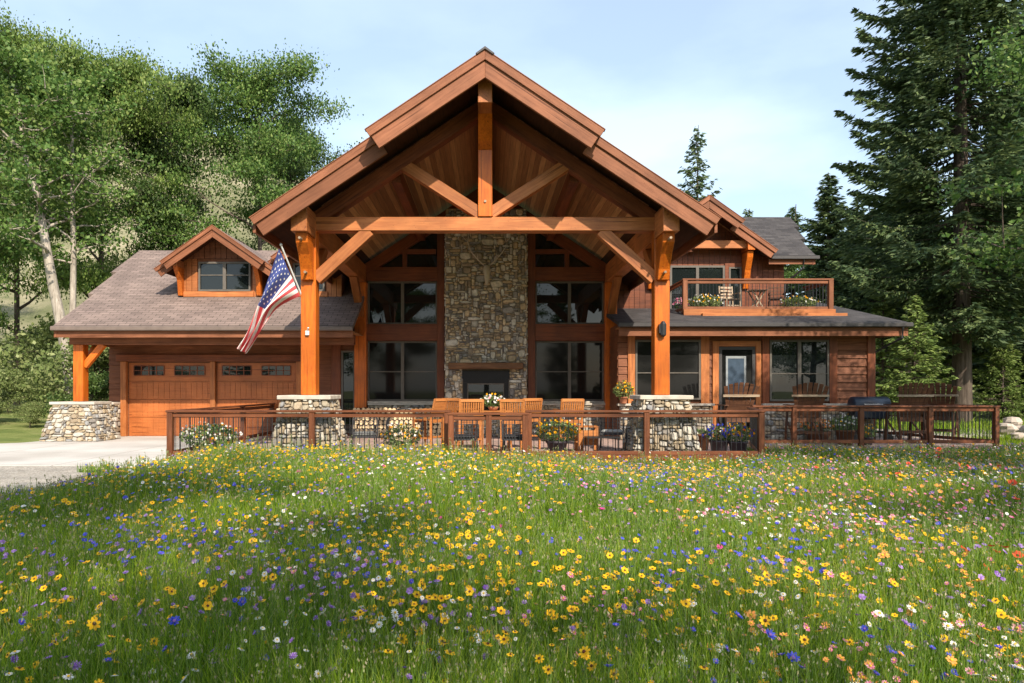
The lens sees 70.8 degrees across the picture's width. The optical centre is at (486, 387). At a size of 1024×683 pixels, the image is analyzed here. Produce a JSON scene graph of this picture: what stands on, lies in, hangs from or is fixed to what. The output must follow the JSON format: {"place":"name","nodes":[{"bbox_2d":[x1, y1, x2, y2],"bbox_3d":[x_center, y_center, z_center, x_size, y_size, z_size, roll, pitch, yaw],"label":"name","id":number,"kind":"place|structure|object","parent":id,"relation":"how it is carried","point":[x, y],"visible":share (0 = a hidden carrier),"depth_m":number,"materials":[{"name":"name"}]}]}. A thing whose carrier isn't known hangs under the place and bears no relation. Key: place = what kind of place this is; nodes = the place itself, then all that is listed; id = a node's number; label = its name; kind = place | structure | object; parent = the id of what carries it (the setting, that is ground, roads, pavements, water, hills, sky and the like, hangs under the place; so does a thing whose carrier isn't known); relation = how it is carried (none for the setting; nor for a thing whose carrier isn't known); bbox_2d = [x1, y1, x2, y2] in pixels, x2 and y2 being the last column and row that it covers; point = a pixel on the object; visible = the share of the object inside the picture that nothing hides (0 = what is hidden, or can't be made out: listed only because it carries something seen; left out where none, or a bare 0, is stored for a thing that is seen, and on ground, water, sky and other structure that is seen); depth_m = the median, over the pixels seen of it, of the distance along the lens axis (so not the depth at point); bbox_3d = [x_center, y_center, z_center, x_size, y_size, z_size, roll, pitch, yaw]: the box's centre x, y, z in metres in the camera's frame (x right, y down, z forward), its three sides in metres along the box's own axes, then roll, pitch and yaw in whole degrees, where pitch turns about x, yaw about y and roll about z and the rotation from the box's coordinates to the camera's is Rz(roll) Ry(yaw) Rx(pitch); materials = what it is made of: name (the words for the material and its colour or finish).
{"place":"outdoors","nodes":[
{"label":"outdoors","id":0,"kind":"place"},
{"bbox_2d":[0,466,110,497],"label":"gravel road","id":1,"kind":"structure","parent":0,"point":[22,475],"depth_m":12.98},
{"bbox_2d":[0,436,269,468],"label":"driveway","id":2,"kind":"structure","parent":0,"point":[122,449],"depth_m":17.57,"materials":[{"name":"concrete"}]},
{"bbox_2d":[0,120,1018,659],"bbox_3d":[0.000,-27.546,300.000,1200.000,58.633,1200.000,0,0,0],"label":"ground","id":3,"kind":"structure","parent":0,"point":[14,430],"depth_m":64.44,"materials":[{"name":"plant"}]},
{"bbox_2d":[0,363,28,414],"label":"leafy bush","id":4,"kind":"object","parent":3,"relation":"on","point":[7,379],"visible":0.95,"depth_m":28.45,"materials":[{"name":"green plant"}]},
{"bbox_2d":[0,378,38,412],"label":"leafy bush","id":5,"kind":"object","parent":3,"relation":"on","point":[21,397],"visible":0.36,"depth_m":34.02,"materials":[{"name":"green plant"}]},
{"bbox_2d":[7,401,48,427],"bbox_3d":[-17.083,1.006,27.053,1.517,1.148,1.438,0,0,29],"label":"leafy bush","id":6,"kind":"object","parent":3,"relation":"on","point":[33,417],"visible":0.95,"depth_m":26.94,"materials":[{"name":"green plant"}]},
{"bbox_2d":[0,44,60,341],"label":"cottonwood tree","id":7,"kind":"object","parent":3,"relation":"on","point":[6,242],"visible":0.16,"depth_m":34.87,"materials":[{"name":"green plant"}]},
{"bbox_2d":[0,319,63,385],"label":"leafy bush","id":8,"kind":"object","parent":3,"relation":"on","point":[35,333],"visible":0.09,"depth_m":41.47,"materials":[{"name":"green plant"}]},
{"bbox_2d":[0,0,93,404],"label":"cottonwood tree","id":9,"kind":"object","parent":3,"relation":"on","point":[15,39],"visible":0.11,"depth_m":39.23,"materials":[{"name":"green plant"}]},
{"bbox_2d":[0,308,106,406],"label":"leafy bush","id":10,"kind":"object","parent":3,"relation":"on","point":[51,339],"visible":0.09,"depth_m":35.44,"materials":[{"name":"green plant"}]},
{"bbox_2d":[9,337,108,416],"bbox_3d":[-15.829,-0.288,29.855,4.672,4.300,6.963,0,0,28],"label":"leafy bush","id":11,"kind":"object","parent":3,"relation":"on","point":[99,361],"visible":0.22,"depth_m":28.24,"materials":[{"name":"green plant"}]},
{"bbox_2d":[24,340,108,401],"bbox_3d":[-16.246,-0.733,32.830,5.771,5.311,8.602,0,0,27],"label":"leafy bush","id":12,"kind":"object","parent":3,"relation":"on","point":[59,352],"visible":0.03,"depth_m":30.09,"materials":[{"name":"green plant"}]},
{"bbox_2d":[0,26,138,395],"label":"leaning tree","id":13,"kind":"object","parent":3,"relation":"on","point":[41,228],"visible":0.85,"depth_m":29.67,"materials":[{"name":"green plant"}]},
{"bbox_2d":[30,370,108,414],"bbox_3d":[-15.091,0.486,26.902,3.374,2.547,3.868,0,0,-31],"label":"leafy bush","id":14,"kind":"object","parent":3,"relation":"on","point":[99,383],"visible":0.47,"depth_m":26.49,"materials":[{"name":"green plant"}]},
{"bbox_2d":[0,52,167,312],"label":"pale tree","id":15,"kind":"object","parent":3,"relation":"on","point":[93,137],"visible":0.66,"depth_m":30.75,"materials":[{"name":"green plant"}]},
{"bbox_2d":[87,617,105,664],"bbox_3d":[-2.118,1.533,3.937,0.041,0.564,0.134,0,0,43],"label":"yellow coreopsis","id":16,"kind":"object","parent":3,"relation":"on","point":[90,625],"visible":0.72,"depth_m":3.92,"materials":[{"name":"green plant"}]},
{"bbox_2d":[0,19,208,371],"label":"cottonwood tree","id":17,"kind":"object","parent":3,"relation":"on","point":[88,276],"visible":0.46,"depth_m":35.02,"materials":[{"name":"green plant"}]},
{"bbox_2d":[87,62,256,261],"bbox_3d":[-17.288,-8.085,38.870,9.920,19.944,9.827,0,0,16],"label":"cottonwood tree","id":18,"kind":"object","parent":3,"relation":"on","point":[159,150],"visible":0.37,"depth_m":37.07,"materials":[{"name":"green plant"}]},
{"bbox_2d":[137,38,363,249],"bbox_3d":[-12.050,-7.833,37.388,10.349,19.503,9.859,0,0,31],"label":"cottonwood tree","id":19,"kind":"object","parent":3,"relation":"on","point":[269,142],"visible":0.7,"depth_m":36.07,"materials":[{"name":"green plant"}]},
{"bbox_2d":[236,103,363,248],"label":"cottonwood tree","id":20,"kind":"object","parent":3,"relation":"on","point":[300,173],"visible":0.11,"depth_m":44.85,"materials":[{"name":"green plant"}]},
{"bbox_2d":[39,46,913,450],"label":"timber frame house","id":21,"kind":"structure","parent":3,"relation":"on","point":[607,258],"depth_m":21.48,"materials":[{"name":"wood"}]},
{"bbox_2d":[129,363,209,435],"bbox_3d":[-10.210,0.370,23.182,2.620,2.348,0.056,0,0,0],"label":"garage door","id":22,"kind":"structure","parent":21,"relation":"in","point":[146,380],"depth_m":23.17,"materials":[{"name":"brown wood"}]},
{"bbox_2d":[198,262,250,290],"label":"window","id":23,"kind":"structure","parent":21,"relation":"in","point":[212,276],"depth_m":22.87,"materials":[{"name":"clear glass"}]},
{"bbox_2d":[217,363,295,435],"bbox_3d":[-7.410,0.370,23.182,2.540,2.348,0.056,0,0,0],"label":"garage door","id":24,"kind":"structure","parent":21,"relation":"in","point":[234,380],"depth_m":23.17,"materials":[{"name":"brown wood"}]},
{"bbox_2d":[237,243,300,353],"bbox_3d":[-4.757,-1.951,15.888,1.441,2.415,0.557,0,0,-15],"label":"flag","id":25,"kind":"object","parent":21,"relation":"attached to","point":[280,289],"visible":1,"depth_m":15.87,"materials":[{"name":"fabric"}]},
{"bbox_2d":[293,263,324,290],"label":"window","id":26,"kind":"structure","parent":21,"relation":"in","point":[296,266],"depth_m":22.87,"materials":[{"name":"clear glass"}]},
{"bbox_2d":[341,351,353,432],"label":"window","id":27,"kind":"structure","parent":21,"relation":"in","point":[347,357],"depth_m":23.17,"materials":[{"name":"clear glass"}]},
{"bbox_2d":[368,341,436,400],"bbox_3d":[-2.720,-0.545,23.223,2.240,1.930,0.115,0,0,0],"label":"window","id":28,"kind":"structure","parent":21,"relation":"in","point":[397,370],"depth_m":23.22,"materials":[{"name":"black"}]},
{"bbox_2d":[368,281,436,323],"bbox_3d":[-2.720,-2.740,23.223,2.240,1.380,0.115,0,0,0],"label":"window","id":29,"kind":"structure","parent":21,"relation":"in","point":[389,302],"depth_m":23.22,"materials":[{"name":"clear glass"}]},
{"bbox_2d":[382,202,588,266],"bbox_3d":[-0.040,-5.086,23.245,7.700,2.428,0.030,0,0,0],"label":"gable window","id":30,"kind":"structure","parent":21,"relation":"in","point":[413,260],"depth_m":23.23,"materials":[{"name":"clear glass"}]},
{"bbox_2d":[462,234,511,285],"bbox_3d":[0.000,-4.175,22.410,1.605,1.957,0.384,0,0,0],"label":"antlered skull","id":31,"kind":"object","parent":21,"relation":"attached to","point":[486,269],"visible":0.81,"depth_m":22.39},
{"bbox_2d":[535,341,603,400],"bbox_3d":[2.655,-0.545,23.223,2.210,1.930,0.115,0,0,0],"label":"window","id":32,"kind":"structure","parent":21,"relation":"in","point":[563,369],"depth_m":23.22,"materials":[{"name":"black"}]},
{"bbox_2d":[535,281,603,323],"bbox_3d":[2.655,-2.740,23.223,2.210,1.380,0.115,0,0,0],"label":"window","id":33,"kind":"structure","parent":21,"relation":"in","point":[556,302],"depth_m":23.22,"materials":[{"name":"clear glass"}]},
{"bbox_2d":[613,380,633,403],"bbox_3d":[4.021,0.089,21.142,0.621,0.739,0.560,0,0,-21],"label":"ledge plant","id":34,"kind":"object","parent":21,"relation":"on","point":[623,398],"visible":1,"depth_m":21.05,"materials":[{"name":"green plant"}]},
{"bbox_2d":[635,340,700,399],"bbox_3d":[5.390,-0.540,21.473,1.940,1.780,0.115,0,0,0],"label":"window","id":35,"kind":"structure","parent":21,"relation":"in","point":[685,355],"depth_m":21.47,"materials":[{"name":"black"}]},
{"bbox_2d":[670,265,724,308],"bbox_3d":[7.130,-3.275,24.443,1.860,1.750,0.115,0,0,0],"label":"window","id":36,"kind":"structure","parent":21,"relation":"in","point":[677,273],"depth_m":24.44,"materials":[{"name":"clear glass"}]},
{"bbox_2d":[689,294,723,306],"bbox_3d":[6.924,-2.722,22.893,1.181,0.584,0.941,0,0,0],"label":"balcony planter","id":37,"kind":"object","parent":21,"relation":"on","point":[707,297],"visible":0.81,"depth_m":22.70,"materials":[{"name":"green plant"}]},
{"bbox_2d":[718,286,740,306],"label":"slat chair","id":38,"kind":"object","parent":21,"relation":"on","point":[729,298],"visible":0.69,"depth_m":23.49,"materials":[{"name":"brown wood"}]},
{"bbox_2d":[725,263,744,306],"bbox_3d":[8.410,-3.390,24.445,0.680,1.680,0.110,0,0,0],"label":"door","id":39,"kind":"structure","parent":21,"relation":"in","point":[732,270],"depth_m":24.40,"materials":[{"name":"brown glass"}]},
{"bbox_2d":[719,347,754,439],"bbox_3d":[7.450,0.160,21.447,1.080,2.780,0.105,0,0,0],"label":"door","id":40,"kind":"structure","parent":21,"relation":"in","point":[736,364],"depth_m":21.46,"materials":[{"name":"black"}]},
{"bbox_2d":[746,289,768,306],"bbox_3d":[8.662,-2.775,23.102,0.560,0.710,0.485,0,0,0],"label":"folding table","id":41,"kind":"object","parent":21,"relation":"on","point":[761,291],"visible":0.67,"depth_m":22.96,"materials":[{"name":"brown wood"}]},
{"bbox_2d":[768,286,785,306],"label":"slat chair","id":42,"kind":"object","parent":21,"relation":"on","point":[770,298],"visible":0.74,"depth_m":23.48,"materials":[{"name":"wood"}]},
{"bbox_2d":[769,340,828,400],"bbox_3d":[9.300,-0.520,21.473,1.760,1.820,0.115,0,0,0],"label":"window","id":43,"kind":"structure","parent":21,"relation":"in","point":[791,362],"depth_m":21.47,"materials":[{"name":"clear glass"}]},
{"bbox_2d":[779,295,820,306],"bbox_3d":[9.955,-2.695,22.982,1.325,0.529,1.023,0,0,0],"label":"balcony planter","id":44,"kind":"object","parent":21,"relation":"on","point":[808,300],"visible":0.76,"depth_m":22.80,"materials":[{"name":"green plant"}]},
{"bbox_2d":[447,413,528,459],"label":"railing gate","id":45,"kind":"structure","parent":3,"relation":"on","point":[488,417],"depth_m":15.14,"materials":[{"name":"brown wood"}]},
{"bbox_2d":[0,434,1023,682],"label":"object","id":46,"kind":"object","parent":3,"relation":"on","point":[544,542],"visible":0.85,"depth_m":5.65,"materials":[{"name":"plant"}]},
{"bbox_2d":[0,442,1023,664],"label":"distant lavender wildflowers","id":47,"kind":"object","parent":3,"relation":"on","point":[410,589],"visible":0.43,"depth_m":5.87,"materials":[{"name":"purple plant"}]},
{"bbox_2d":[0,440,1023,666],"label":"wildflowers","id":48,"kind":"object","parent":3,"relation":"on","point":[416,594],"visible":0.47,"depth_m":6.17,"materials":[{"name":"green plant"}]},
{"bbox_2d":[0,447,1023,682],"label":"meadow herbs","id":49,"kind":"object","parent":3,"relation":"on","point":[576,530],"visible":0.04,"depth_m":5.22,"materials":[{"name":"plant"}]},
{"bbox_2d":[1,440,1023,595],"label":"distant blue cornflowers","id":50,"kind":"object","parent":3,"relation":"on","point":[160,552],"visible":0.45,"depth_m":7.26,"materials":[{"name":"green plant"}]},
{"bbox_2d":[9,442,1023,565],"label":"distant white daisys","id":51,"kind":"object","parent":3,"relation":"on","point":[422,459],"visible":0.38,"depth_m":9.81,"materials":[{"name":"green plant"}]},
{"bbox_2d":[89,443,1023,546],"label":"distant pink wildflowers","id":52,"kind":"object","parent":3,"relation":"on","point":[813,465],"visible":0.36,"depth_m":9.07,"materials":[{"name":"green plant"}]},
{"bbox_2d":[91,444,1022,508],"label":"distant orange wildflowers","id":53,"kind":"object","parent":3,"relation":"on","point":[867,497],"visible":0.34,"depth_m":11.70,"materials":[{"name":"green plant"}]},
{"bbox_2d":[677,125,722,201],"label":"spruce tree","id":54,"kind":"object","parent":3,"relation":"on","point":[699,181],"visible":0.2,"depth_m":55.89,"materials":[{"name":"green plant"}]},
{"bbox_2d":[784,206,821,302],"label":"spruce tree","id":55,"kind":"object","parent":3,"relation":"on","point":[795,217],"visible":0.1,"depth_m":69.58,"materials":[{"name":"green plant"}]},
{"bbox_2d":[784,244,831,303],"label":"broadleaf tree","id":56,"kind":"object","parent":3,"relation":"on","point":[799,275],"visible":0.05,"depth_m":66.64,"materials":[{"name":"green plant"}]},
{"bbox_2d":[786,172,887,349],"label":"spruce tree","id":57,"kind":"object","parent":3,"relation":"on","point":[825,227],"visible":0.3,"depth_m":41.74,"materials":[{"name":"green plant"}]},
{"bbox_2d":[834,197,878,307],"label":"spruce tree","id":58,"kind":"object","parent":3,"relation":"on","point":[857,207],"visible":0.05,"depth_m":49.85,"materials":[{"name":"green plant"}]},
{"bbox_2d":[840,207,932,395],"bbox_3d":[21.568,-4.162,40.170,5.838,12.010,6.089,0,0,-30],"label":"spruce tree","id":59,"kind":"object","parent":3,"relation":"on","point":[856,294],"visible":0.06,"depth_m":39.60,"materials":[{"name":"green plant"}]},
{"bbox_2d":[866,285,920,422],"bbox_3d":[16.997,-1.365,31.068,3.280,6.511,3.478,0,0,26],"label":"young conifer","id":60,"kind":"object","parent":3,"relation":"on","point":[886,373],"visible":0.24,"depth_m":30.72,"materials":[{"name":"green plant"}]},
{"bbox_2d":[856,150,951,401],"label":"spruce tree","id":61,"kind":"object","parent":3,"relation":"on","point":[922,351],"visible":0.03,"depth_m":44.77,"materials":[{"name":"green plant"}]},
{"bbox_2d":[884,105,933,374],"bbox_3d":[18.731,-5.770,31.971,1.935,15.300,2.077,0,0,0],"label":"pine tree","id":62,"kind":"object","parent":3,"relation":"on","point":[906,215],"visible":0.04,"depth_m":31.86,"materials":[{"name":"green plant"}]},
{"bbox_2d":[875,294,961,424],"bbox_3d":[16.319,-0.890,27.450,2.917,5.461,2.751,0,0,-26],"label":"young conifer","id":63,"kind":"object","parent":3,"relation":"on","point":[919,363],"visible":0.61,"depth_m":27.34,"materials":[{"name":"green plant"}]},
{"bbox_2d":[822,0,1023,424],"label":"spruce tree","id":64,"kind":"object","parent":3,"relation":"on","point":[938,38],"visible":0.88,"depth_m":29.58,"materials":[{"name":"green plant"}]},
{"bbox_2d":[921,335,990,416],"bbox_3d":[21.715,-1.033,33.972,3.086,5.776,2.909,0,0,7],"label":"young conifer","id":65,"kind":"object","parent":3,"relation":"on","point":[948,360],"visible":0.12,"depth_m":33.70,"materials":[{"name":"green plant"}]},
{"bbox_2d":[917,3,1023,333],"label":"shade tree","id":66,"kind":"object","parent":3,"relation":"on","point":[1018,53],"visible":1,"depth_m":15.12,"materials":[{"name":"green plant"}]},
{"bbox_2d":[933,135,1023,416],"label":"spruce tree","id":67,"kind":"object","parent":3,"relation":"on","point":[977,365],"visible":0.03,"depth_m":38.46,"materials":[{"name":"green plant"}]},
{"bbox_2d":[939,49,1023,395],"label":"spruce tree","id":68,"kind":"object","parent":3,"relation":"on","point":[976,352],"visible":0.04,"depth_m":33.35,"materials":[{"name":"green plant"}]},
{"bbox_2d":[973,344,1023,421],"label":"young conifer","id":69,"kind":"object","parent":3,"relation":"on","point":[1010,356],"visible":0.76,"depth_m":30.88,"materials":[{"name":"green plant"}]},
{"bbox_2d":[1000,423,1018,434],"bbox_3d":[15.852,1.250,21.979,0.490,0.374,0.667,0,0,-1],"label":"rubble rock","id":70,"kind":"object","parent":3,"relation":"on","point":[1007,428],"visible":0.71,"depth_m":21.79,"materials":[{"name":"stone"}]},
{"bbox_2d":[1002,417,1022,424],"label":"rubble rock","id":71,"kind":"object","parent":3,"relation":"on","point":[1015,420],"visible":0.65,"depth_m":23.33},
{"bbox_2d":[0,0,1019,298],"label":"sky","id":72,"kind":"structure","parent":0,"point":[765,81],"materials":[{"name":"blue"}]},
{"bbox_2d":[0,417,1023,682],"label":"meadow grass","id":73,"kind":"structure","parent":0,"point":[638,663],"depth_m":5.24,"materials":[{"name":"plant"}]},
{"bbox_2d":[227,436,1009,458],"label":"patio","id":74,"kind":"structure","parent":0,"point":[608,444],"depth_m":19.70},
{"bbox_2d":[176,422,242,450],"bbox_3d":[-6.274,1.148,16.181,1.501,0.804,1.157,0,0,0],"label":"flowering bush","id":75,"kind":"object","parent":74,"relation":"on","point":[214,428],"visible":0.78,"depth_m":15.99,"materials":[{"name":"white plant"}]},
{"bbox_2d":[165,403,450,458],"bbox_3d":[-3.863,1.105,19.305,6.153,1.250,7.550,0,0,0],"label":"deck railing","id":76,"kind":"object","parent":74,"relation":"on","point":[241,413],"visible":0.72,"depth_m":15.58,"materials":[{"name":"brown wood"}]},
{"bbox_2d":[350,417,377,449],"bbox_3d":[-2.928,1.078,17.158,0.650,0.948,0.716,0,0,-14],"label":"patio armchair","id":77,"kind":"object","parent":74,"relation":"on","point":[362,433],"visible":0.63,"depth_m":16.94,"materials":[{"name":"fabric"}]},
{"bbox_2d":[380,421,421,449],"bbox_3d":[-1.948,1.151,16.271,0.968,0.798,0.742,0,0,0],"label":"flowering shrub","id":78,"kind":"object","parent":74,"relation":"on","point":[418,435],"visible":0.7,"depth_m":16.21,"materials":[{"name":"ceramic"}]},
{"bbox_2d":[411,398,446,449],"bbox_3d":[-1.421,0.902,17.781,0.684,1.295,0.595,0,0,27],"label":"bar chair","id":79,"kind":"object","parent":74,"relation":"on","point":[439,403],"visible":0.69,"depth_m":17.66,"materials":[{"name":"brown wood"}]},
{"bbox_2d":[445,398,474,449],"bbox_3d":[-0.738,0.902,18.364,0.595,1.295,0.684,0,0,32],"label":"bar chair","id":80,"kind":"object","parent":74,"relation":"on","point":[454,402],"visible":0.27,"depth_m":18.10,"materials":[{"name":"brown wood"}]},
{"bbox_2d":[454,415,476,451],"bbox_3d":[-0.537,1.078,16.207,0.650,0.948,0.716,0,0,-6],"label":"patio armchair","id":81,"kind":"object","parent":74,"relation":"on","point":[467,437],"visible":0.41,"depth_m":15.99,"materials":[{"name":"fabric"}]},
{"bbox_2d":[457,399,483,451],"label":"bar chair","id":82,"kind":"object","parent":74,"relation":"on","point":[461,409],"visible":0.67,"depth_m":16.80,"materials":[{"name":"brown wood"}]},
{"bbox_2d":[472,410,511,450],"bbox_3d":[0.125,1.058,18.002,0.960,0.985,0.884,0,0,0],"label":"patio table","id":83,"kind":"object","parent":74,"relation":"on","point":[508,445],"visible":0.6,"depth_m":17.59,"materials":[{"name":"brown wood"}]},
{"bbox_2d":[480,393,504,410],"bbox_3d":[0.137,0.341,17.994,0.594,0.447,0.585,0,0,42],"label":"flower bowl","id":84,"kind":"object","parent":83,"relation":"on","point":[492,406],"visible":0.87,"depth_m":17.91,"materials":[{"name":"ceramic"}]},
{"bbox_2d":[501,415,521,452],"bbox_3d":[0.650,1.078,16.207,0.650,0.948,0.716,0,0,6],"label":"patio armchair","id":85,"kind":"object","parent":74,"relation":"on","point":[508,437],"visible":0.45,"depth_m":15.98,"materials":[{"name":"fabric"}]},
{"bbox_2d":[500,399,527,452],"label":"bar chair","id":86,"kind":"object","parent":74,"relation":"on","point":[504,401],"visible":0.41,"depth_m":16.78,"materials":[{"name":"brown wood"}]},
{"bbox_2d":[511,398,542,449],"bbox_3d":[0.986,0.902,18.263,0.595,1.295,0.684,0,0,-29],"label":"bar chair","id":87,"kind":"object","parent":74,"relation":"on","point":[535,403],"visible":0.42,"depth_m":18.08,"materials":[{"name":"brown wood"}]},
{"bbox_2d":[533,417,580,450],"bbox_3d":[1.583,1.092,16.304,1.102,0.916,0.872,0,0,0],"label":"flower pot","id":88,"kind":"object","parent":74,"relation":"on","point":[539,431],"visible":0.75,"depth_m":16.14,"materials":[{"name":"yellow plant"}]},
{"bbox_2d":[553,399,584,450],"bbox_3d":[1.988,0.902,17.559,0.595,1.295,0.684,0,0,-11],"label":"bar chair","id":89,"kind":"object","parent":74,"relation":"on","point":[579,403],"visible":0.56,"depth_m":17.29,"materials":[{"name":"brown wood"}]},
{"bbox_2d":[575,425,598,450],"bbox_3d":[2.389,1.228,17.215,0.500,0.645,0.490,0,0,0],"label":"side table","id":90,"kind":"object","parent":74,"relation":"on","point":[596,440],"visible":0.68,"depth_m":16.99,"materials":[{"name":"brown wood"}]},
{"bbox_2d":[599,417,624,449],"bbox_3d":[3.168,1.078,18.242,0.650,0.948,0.716,0,0,11],"label":"patio armchair","id":91,"kind":"object","parent":74,"relation":"on","point":[604,431],"visible":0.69,"depth_m":18.00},
{"bbox_2d":[525,407,765,462],"bbox_3d":[4.335,1.105,16.037,6.720,1.250,2.460,0,0,-26],"label":"deck railing","id":92,"kind":"object","parent":74,"relation":"on","point":[757,424],"visible":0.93,"depth_m":15.58,"materials":[{"name":"brown wood"}]},
{"bbox_2d":[697,428,709,450],"bbox_3d":[5.345,1.264,17.900,0.412,0.573,0.412,0,0,0],"label":"flower pot","id":93,"kind":"object","parent":74,"relation":"on","point":[703,443],"visible":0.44,"depth_m":17.76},
{"bbox_2d":[702,423,735,450],"bbox_3d":[5.319,1.177,16.496,0.760,0.747,0.643,0,0,0],"label":"flower pot","id":94,"kind":"object","parent":74,"relation":"on","point":[718,440],"visible":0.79,"depth_m":16.36,"materials":[{"name":"blue plant"}]},
{"bbox_2d":[715,382,759,440],"bbox_3d":[6.854,0.702,19.915,1.000,1.710,0.970,0,0,-3],"label":"adirondack chair","id":95,"kind":"object","parent":74,"relation":"on","point":[740,402],"visible":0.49,"depth_m":19.55,"materials":[{"name":"brown wood"}]},
{"bbox_2d":[720,422,754,450],"bbox_3d":[5.708,1.158,16.398,0.738,0.784,0.634,0,0,0],"label":"flower pot","id":96,"kind":"object","parent":74,"relation":"on","point":[739,438],"visible":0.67,"depth_m":16.26,"materials":[{"name":"yellow plant"}]},
{"bbox_2d":[783,382,828,444],"bbox_3d":[8.806,0.702,20.015,1.000,1.710,0.970,0,0,2],"label":"adirondack chair","id":97,"kind":"object","parent":74,"relation":"on","point":[809,397],"visible":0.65,"depth_m":19.65,"materials":[{"name":"brown wood"}]},
{"bbox_2d":[800,419,834,439],"bbox_3d":[9.622,1.207,20.901,1.081,0.686,0.883,0,0,0],"label":"flower pot","id":98,"kind":"object","parent":74,"relation":"on","point":[825,434],"visible":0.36,"depth_m":20.70,"materials":[{"name":"green plant"}]},
{"bbox_2d":[826,414,864,445],"bbox_3d":[9.700,1.116,19.496,0.838,0.868,0.831,0,0,-43],"label":"flower pot","id":99,"kind":"object","parent":74,"relation":"on","point":[845,429],"visible":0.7,"depth_m":19.35,"materials":[{"name":"white plant"}]},
{"bbox_2d":[847,397,892,439],"bbox_3d":[10.949,0.900,20.872,1.420,1.300,0.595,0,0,0],"label":"barrel grill","id":100,"kind":"object","parent":74,"relation":"on","point":[868,400],"visible":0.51,"depth_m":20.67,"materials":[{"name":"paint"}]},
{"bbox_2d":[751,403,1000,448],"bbox_3d":[10.227,1.095,21.236,6.507,1.270,4.712,0,0,0],"label":"deck railing","id":101,"kind":"object","parent":74,"relation":"on","point":[929,409],"visible":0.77,"depth_m":18.93,"materials":[{"name":"brown wood"}]},
{"bbox_2d":[883,382,933,443],"bbox_3d":[11.755,0.702,20.215,1.000,1.710,0.970,0,0,-2],"label":"adirondack chair","id":102,"kind":"object","parent":74,"relation":"on","point":[911,398],"visible":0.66,"depth_m":19.86,"materials":[{"name":"brown wood"}]},
{"bbox_2d":[918,383,958,436],"bbox_3d":[13.189,0.702,20.911,1.000,1.710,0.970,0,0,43],"label":"adirondack chair","id":103,"kind":"object","parent":74,"relation":"on","point":[937,399],"visible":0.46,"depth_m":20.59,"materials":[{"name":"brown wood"}]},
{"bbox_2d":[876,428,1009,437],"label":"path","id":104,"kind":"structure","parent":0,"point":[877,435],"depth_m":22.79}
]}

